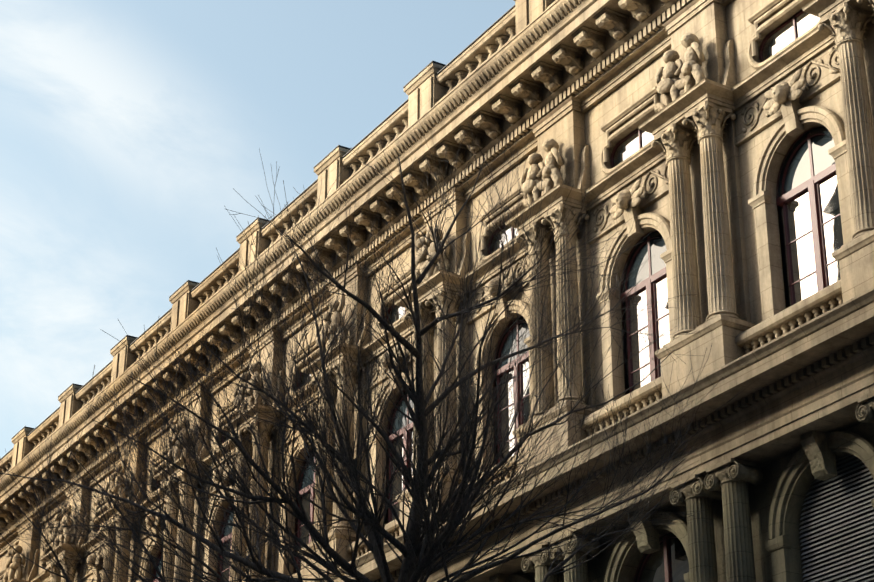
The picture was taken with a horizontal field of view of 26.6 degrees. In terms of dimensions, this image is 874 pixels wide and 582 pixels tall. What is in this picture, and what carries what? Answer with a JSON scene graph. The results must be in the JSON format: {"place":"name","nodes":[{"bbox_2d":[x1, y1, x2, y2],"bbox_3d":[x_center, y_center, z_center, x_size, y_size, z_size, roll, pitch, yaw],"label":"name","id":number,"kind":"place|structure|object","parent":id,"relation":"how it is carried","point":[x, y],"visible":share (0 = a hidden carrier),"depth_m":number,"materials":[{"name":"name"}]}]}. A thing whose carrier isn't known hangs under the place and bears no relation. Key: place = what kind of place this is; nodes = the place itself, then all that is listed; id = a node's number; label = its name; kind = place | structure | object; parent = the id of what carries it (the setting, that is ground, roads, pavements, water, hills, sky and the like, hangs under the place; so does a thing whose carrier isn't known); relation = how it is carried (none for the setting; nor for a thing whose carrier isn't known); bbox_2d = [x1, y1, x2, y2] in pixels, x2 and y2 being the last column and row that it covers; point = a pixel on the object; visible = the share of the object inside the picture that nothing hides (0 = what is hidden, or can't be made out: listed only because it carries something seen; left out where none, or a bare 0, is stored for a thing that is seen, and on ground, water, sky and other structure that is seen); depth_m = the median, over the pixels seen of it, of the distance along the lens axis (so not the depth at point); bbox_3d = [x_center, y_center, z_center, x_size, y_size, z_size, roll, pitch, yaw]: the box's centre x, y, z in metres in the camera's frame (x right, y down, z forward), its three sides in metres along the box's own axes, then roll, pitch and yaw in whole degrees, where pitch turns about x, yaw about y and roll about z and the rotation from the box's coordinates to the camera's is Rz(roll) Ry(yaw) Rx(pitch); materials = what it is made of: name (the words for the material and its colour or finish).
{"place":"outdoors","nodes":[
{"label":"outdoors","id":0,"kind":"place"},
{"bbox_2d":[0,0,514,458],"label":"sky","id":1,"kind":"structure","parent":0,"point":[129,129],"materials":[{"name":"blue"}]},
{"bbox_3d":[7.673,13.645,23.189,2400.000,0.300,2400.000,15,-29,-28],"label":"ground","id":2,"kind":"structure","parent":0,"visible":0},
{"bbox_2d":[0,121,754,581],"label":"tree","id":3,"kind":"object","parent":2,"relation":"on","point":[422,549],"visible":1,"depth_m":29.71,"materials":[{"name":"brown plant"}]},
{"bbox_3d":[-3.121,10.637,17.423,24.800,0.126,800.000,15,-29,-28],"label":"pavements","id":4,"kind":"structure","parent":2,"relation":"on","visible":0},
{"bbox_2d":[0,450,25,581],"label":"bay","id":5,"kind":"object","parent":4,"relation":"on","point":[5,545],"visible":0.23,"depth_m":68.04,"materials":[{"name":"beige stone"}]},
{"bbox_2d":[0,483,21,528],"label":"molding","id":6,"kind":"structure","parent":5,"relation":"attached to","point":[5,516],"depth_m":67.13,"materials":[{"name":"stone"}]},
{"bbox_2d":[0,409,73,581],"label":"bay","id":7,"kind":"object","parent":4,"relation":"on","point":[36,438],"visible":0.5,"depth_m":65.23,"materials":[{"name":"beige stone"}]},
{"bbox_2d":[3,543,25,581],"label":"statue","id":8,"kind":"object","parent":7,"relation":"on","point":[13,564],"visible":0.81,"depth_m":65.24,"materials":[{"name":"stone"}]},
{"bbox_2d":[1,443,69,580],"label":"carving","id":9,"kind":"object","parent":7,"relation":"attached to","point":[33,574],"visible":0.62,"depth_m":64.75,"materials":[{"name":"stone"}]},
{"bbox_2d":[11,407,59,438],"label":"parapet coping","id":10,"kind":"object","parent":7,"relation":"on","point":[37,426],"visible":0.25,"depth_m":66.26,"materials":[{"name":"grey stone"}]},
{"bbox_2d":[46,363,128,581],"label":"bay","id":11,"kind":"object","parent":4,"relation":"on","point":[72,409],"visible":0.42,"depth_m":61.18,"materials":[{"name":"beige stone"}]},
{"bbox_2d":[49,505,71,547],"bbox_3d":[-12.529,7.932,61.768,0.448,1.658,1.284,17,-30,-32],"label":"statue","id":12,"kind":"object","parent":11,"relation":"on","point":[62,539],"visible":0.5,"depth_m":61.58,"materials":[{"name":"stone"}]},
{"bbox_2d":[44,400,123,581],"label":"ornaments","id":13,"kind":"object","parent":11,"relation":"attached to","point":[71,468],"visible":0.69,"depth_m":60.77,"materials":[{"name":"stone"}]},
{"bbox_2d":[58,360,112,396],"bbox_3d":[-11.520,3.051,62.581,0.980,0.327,4.794,15,-29,-28],"label":"parapet coping","id":14,"kind":"object","parent":11,"relation":"on","point":[109,363],"visible":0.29,"depth_m":62.50,"materials":[{"name":"grey stone"}]},
{"bbox_2d":[100,310,189,581],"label":"bay","id":15,"kind":"object","parent":4,"relation":"on","point":[123,362],"visible":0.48,"depth_m":57.30,"materials":[{"name":"beige stone"}]},
{"bbox_2d":[104,459,125,507],"bbox_3d":[-10.060,6.183,58.050,0.488,1.678,1.151,15,-29,-28],"label":"sculpture","id":16,"kind":"object","parent":15,"relation":"on","point":[117,487],"visible":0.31,"depth_m":57.82,"materials":[{"name":"stone"}]},
{"bbox_2d":[110,308,171,350],"bbox_3d":[-9.053,1.309,58.871,0.980,0.327,4.794,15,-29,-28],"label":"parapet coping","id":17,"kind":"object","parent":15,"relation":"on","point":[152,325],"visible":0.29,"depth_m":58.64,"materials":[{"name":"grey stone"}]},
{"bbox_2d":[98,347,184,544],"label":"ornaments","id":18,"kind":"object","parent":15,"relation":"attached to","point":[115,419],"visible":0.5,"depth_m":56.96,"materials":[{"name":"stone"}]},
{"bbox_2d":[152,481,160,581],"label":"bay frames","id":19,"kind":"structure","parent":15,"relation":"attached to","point":[155,580],"depth_m":55.91,"materials":[{"name":"red wood"}]},
{"bbox_2d":[156,553,160,576],"bbox_3d":[-8.095,8.050,55.431,0.001,1.050,1.860,15,-29,-28],"label":"window","id":20,"kind":"structure","parent":19,"relation":"attached to","point":[159,566],"depth_m":55.83,"materials":[{"name":"glass"}]},
{"bbox_2d":[159,250,261,581],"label":"bay","id":21,"kind":"object","parent":4,"relation":"on","point":[188,305],"depth_m":53.30,"materials":[{"name":"beige stone"}]},
{"bbox_2d":[166,417,193,464],"bbox_3d":[-7.578,4.463,54.364,0.520,1.653,1.204,15,-29,-28],"label":"statue","id":22,"kind":"object","parent":21,"relation":"on","point":[174,442],"visible":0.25,"depth_m":54.14,"materials":[{"name":"stone"}]},
{"bbox_2d":[169,248,239,297],"bbox_3d":[-6.585,-0.434,55.162,0.980,0.327,4.794,15,-29,-28],"label":"parapet coping","id":23,"kind":"object","parent":21,"relation":"on","point":[212,272],"visible":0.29,"depth_m":55.00,"materials":[{"name":"grey stone"}]},
{"bbox_2d":[158,288,254,502],"bbox_3d":[-6.682,6.450,51.564,1.419,11.849,5.769,15,-29,-28],"label":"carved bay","id":24,"kind":"object","parent":21,"relation":"attached to","point":[222,331],"visible":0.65,"depth_m":53.19,"materials":[{"name":"stone"}]},
{"bbox_2d":[217,430,232,581],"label":"bay frames","id":25,"kind":"structure","parent":21,"relation":"attached to","point":[222,539],"depth_m":51.90,"materials":[{"name":"red"}]},
{"bbox_2d":[221,507,232,537],"bbox_3d":[-5.628,6.308,51.722,0.001,1.050,1.860,15,-29,-28],"label":"window pane","id":26,"kind":"structure","parent":25,"relation":"attached to","point":[231,518],"depth_m":52.04,"materials":[{"name":"glass"}]},
{"bbox_2d":[229,181,343,581],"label":"bay","id":27,"kind":"object","parent":4,"relation":"on","point":[275,236],"depth_m":49.58,"materials":[{"name":"beige stone"}]},
{"bbox_2d":[233,362,261,412],"bbox_3d":[-5.127,2.704,50.640,0.448,1.658,1.284,17,-30,-32],"label":"statue","id":28,"kind":"object","parent":27,"relation":"on","point":[257,372],"visible":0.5,"depth_m":50.46,"materials":[{"name":"stone"}]},
{"bbox_2d":[236,179,317,237],"bbox_3d":[-4.118,-2.177,51.452,0.980,0.327,4.794,15,-29,-28],"label":"parapet coping","id":29,"kind":"object","parent":27,"relation":"on","point":[295,199],"visible":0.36,"depth_m":51.14,"materials":[{"name":"grey stone"}]},
{"bbox_2d":[228,221,335,454],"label":"molding","id":30,"kind":"structure","parent":27,"relation":"attached to","point":[322,257],"depth_m":49.61,"materials":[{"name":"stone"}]},
{"bbox_2d":[293,372,315,573],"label":"bay frames","id":31,"kind":"structure","parent":27,"relation":"attached to","point":[311,507],"depth_m":47.91,"materials":[{"name":"red wood"}]},
{"bbox_2d":[299,373,310,388],"bbox_3d":[-3.224,2.163,49.098,0.001,0.680,2.040,15,-29,-28],"label":"window","id":32,"kind":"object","parent":31,"relation":"attached to","point":[302,378],"depth_m":49.64,"materials":[{"name":"glass"}]},
{"bbox_2d":[298,456,315,489],"bbox_3d":[-3.161,4.565,48.012,0.001,1.050,1.860,15,-29,-28],"label":"window pane","id":33,"kind":"structure","parent":31,"relation":"attached to","point":[303,483],"depth_m":48.29,"materials":[{"name":"glass"}]},
{"bbox_2d":[298,102,439,581],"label":"bay","id":34,"kind":"object","parent":4,"relation":"on","point":[335,163],"depth_m":45.61,"materials":[{"name":"beige stone"}]},
{"bbox_2d":[315,292,345,351],"bbox_3d":[-2.658,0.954,46.921,0.488,1.678,1.151,15,-29,-28],"label":"statue","id":35,"kind":"object","parent":34,"relation":"on","point":[336,311],"visible":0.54,"depth_m":46.77,"materials":[{"name":"stone"}]},
{"bbox_2d":[313,99,407,167],"bbox_3d":[-1.651,-3.920,47.742,0.980,0.327,4.794,15,-29,-28],"label":"parapet coping","id":36,"kind":"object","parent":34,"relation":"on","point":[375,128],"visible":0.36,"depth_m":47.45,"materials":[{"name":"grey stone"}]},
{"bbox_2d":[309,142,430,399],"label":"molding","id":37,"kind":"structure","parent":34,"relation":"attached to","point":[357,237],"depth_m":45.87,"materials":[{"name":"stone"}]},
{"bbox_2d":[385,305,412,524],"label":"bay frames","id":38,"kind":"structure","parent":34,"relation":"attached to","point":[401,433],"depth_m":44.22,"materials":[{"name":"red wood"}]},
{"bbox_2d":[387,304,404,324],"bbox_3d":[-0.757,0.420,45.389,0.001,0.680,2.040,15,-29,-28],"label":"window","id":39,"kind":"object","parent":38,"relation":"attached to","point":[398,316],"visible":0.04,"depth_m":45.78,"materials":[{"name":"white glass"}]},
{"bbox_2d":[389,388,413,435],"bbox_3d":[-0.693,2.822,44.303,0.001,1.050,1.860,15,-29,-28],"label":"window pane","id":40,"kind":"structure","parent":38,"relation":"attached to","point":[403,409],"depth_m":44.55,"materials":[{"name":"glass"}]},
{"bbox_2d":[396,8,563,581],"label":"bay","id":41,"kind":"object","parent":4,"relation":"on","point":[429,90],"depth_m":41.74,"materials":[{"name":"beige stone"}]},
{"bbox_2d":[415,226,449,285],"bbox_3d":[-0.175,-0.765,43.235,0.520,1.653,1.204,15,-29,-28],"label":"statue","id":42,"kind":"object","parent":41,"relation":"on","point":[419,245],"visible":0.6,"depth_m":43.12,"materials":[{"name":"stone"}]},
{"bbox_2d":[403,5,514,87],"bbox_3d":[0.817,-5.663,44.033,0.980,0.327,4.794,15,-29,-28],"label":"parapet coping","id":43,"kind":"object","parent":41,"relation":"on","point":[474,41],"visible":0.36,"depth_m":43.73,"materials":[{"name":"grey stone"}]},
{"bbox_2d":[403,49,541,581],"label":"molding","id":44,"kind":"structure","parent":41,"relation":"attached to","point":[530,95],"depth_m":42.09,"materials":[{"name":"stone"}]},
{"bbox_2d":[488,225,529,462],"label":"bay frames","id":45,"kind":"structure","parent":41,"relation":"attached to","point":[504,367],"depth_m":40.46,"materials":[{"name":"red wood"}]},
{"bbox_2d":[489,226,517,254],"bbox_3d":[1.711,-1.322,41.679,0.001,0.680,2.040,15,-29,-28],"label":"window","id":46,"kind":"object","parent":45,"relation":"attached to","point":[495,242],"visible":0.13,"depth_m":42.13,"materials":[{"name":"white glass"}]},
{"bbox_2d":[495,316,529,370],"bbox_3d":[1.774,1.079,40.593,0.001,1.050,1.860,15,-29,-28],"label":"window pane","id":47,"kind":"structure","parent":45,"relation":"attached to","point":[523,327],"depth_m":40.75,"materials":[{"name":"glass"}]},
{"bbox_2d":[509,0,726,581],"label":"bay","id":48,"kind":"object","parent":4,"relation":"on","point":[606,102],"depth_m":37.21,"materials":[{"name":"beige stone"}]},
{"bbox_2d":[520,139,562,204],"bbox_3d":[2.276,-2.525,39.511,0.448,1.658,1.284,17,-30,-32],"label":"statue","id":49,"kind":"object","parent":48,"relation":"on","point":[548,170],"visible":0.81,"depth_m":39.38,"materials":[{"name":"stone"}]},
{"bbox_2d":[513,0,669,572],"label":"molding","id":50,"kind":"structure","parent":48,"relation":"attached to","point":[594,44],"depth_m":38.28,"materials":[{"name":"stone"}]},
{"bbox_2d":[610,127,668,394],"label":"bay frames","id":51,"kind":"structure","parent":48,"relation":"attached to","point":[648,283],"depth_m":36.54,"materials":[{"name":"red wood"}]},
{"bbox_2d":[611,129,653,167],"bbox_3d":[4.178,-3.065,37.970,0.001,0.680,2.040,15,-29,-28],"label":"window","id":52,"kind":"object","parent":51,"relation":"attached to","point":[626,148],"visible":0.26,"depth_m":38.28,"materials":[{"name":"white glass"}]},
{"bbox_2d":[623,231,666,292],"bbox_3d":[4.242,-0.664,36.883,0.001,1.050,1.860,15,-29,-28],"label":"window pane","id":53,"kind":"structure","parent":51,"relation":"attached to","point":[657,247],"depth_m":36.98,"materials":[{"name":"glass"}]},
{"bbox_2d":[634,533,672,581],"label":"frame","id":54,"kind":"object","parent":48,"relation":"on","point":[665,540],"visible":0.29,"depth_m":34.30,"materials":[{"name":"red wood"}]},
{"bbox_2d":[635,532,688,581],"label":"glass","id":55,"kind":"object","parent":54,"relation":"attached to","point":[653,569],"visible":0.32,"depth_m":34.30,"materials":[{"name":"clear glass"}]},
{"bbox_2d":[654,0,873,581],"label":"bay","id":56,"kind":"object","parent":4,"relation":"on","point":[806,365],"depth_m":32.56,"materials":[{"name":"beige stone"}]},
{"bbox_2d":[655,33,705,105],"bbox_3d":[4.743,-4.268,35.801,0.448,1.658,1.284,17,-30,-32],"label":"statue","id":57,"kind":"object","parent":56,"relation":"on","point":[671,85],"visible":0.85,"depth_m":35.68,"materials":[{"name":"stone"}]},
{"bbox_2d":[651,39,839,506],"bbox_3d":[5.655,-2.264,33.016,1.419,11.849,5.769,15,-29,-28],"label":"carving","id":58,"kind":"object","parent":56,"relation":"attached to","point":[675,142],"visible":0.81,"depth_m":33.16,"materials":[{"name":"stone"}]},
{"bbox_2d":[759,9,839,308],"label":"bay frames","id":59,"kind":"structure","parent":56,"relation":"attached to","point":[811,185],"depth_m":32.81,"materials":[{"name":"red"}]},
{"bbox_2d":[760,10,819,61],"bbox_3d":[6.646,-4.808,34.260,0.001,0.680,2.040,15,-29,-28],"label":"window","id":60,"kind":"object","parent":59,"relation":"attached to","point":[779,39],"visible":0.37,"depth_m":34.48,"materials":[{"name":"white glass"}]},
{"bbox_2d":[778,126,834,196],"bbox_3d":[6.709,-2.407,33.174,0.001,1.050,1.860,15,-29,-28],"label":"window pane","id":61,"kind":"structure","parent":59,"relation":"attached to","point":[798,172],"depth_m":33.25,"materials":[{"name":"glass"}]},
{"bbox_2d":[799,455,873,581],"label":"blind","id":62,"kind":"object","parent":56,"relation":"attached to","point":[840,534],"visible":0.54,"depth_m":30.34,"materials":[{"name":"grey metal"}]},
{"bbox_2d":[821,0,873,403],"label":"column","id":63,"kind":"structure","parent":4,"relation":"on","point":[854,256],"depth_m":30.67,"materials":[{"name":"beige stone"}]},
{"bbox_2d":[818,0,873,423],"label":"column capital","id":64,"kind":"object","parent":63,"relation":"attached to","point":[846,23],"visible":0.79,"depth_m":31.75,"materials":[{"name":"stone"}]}
]}

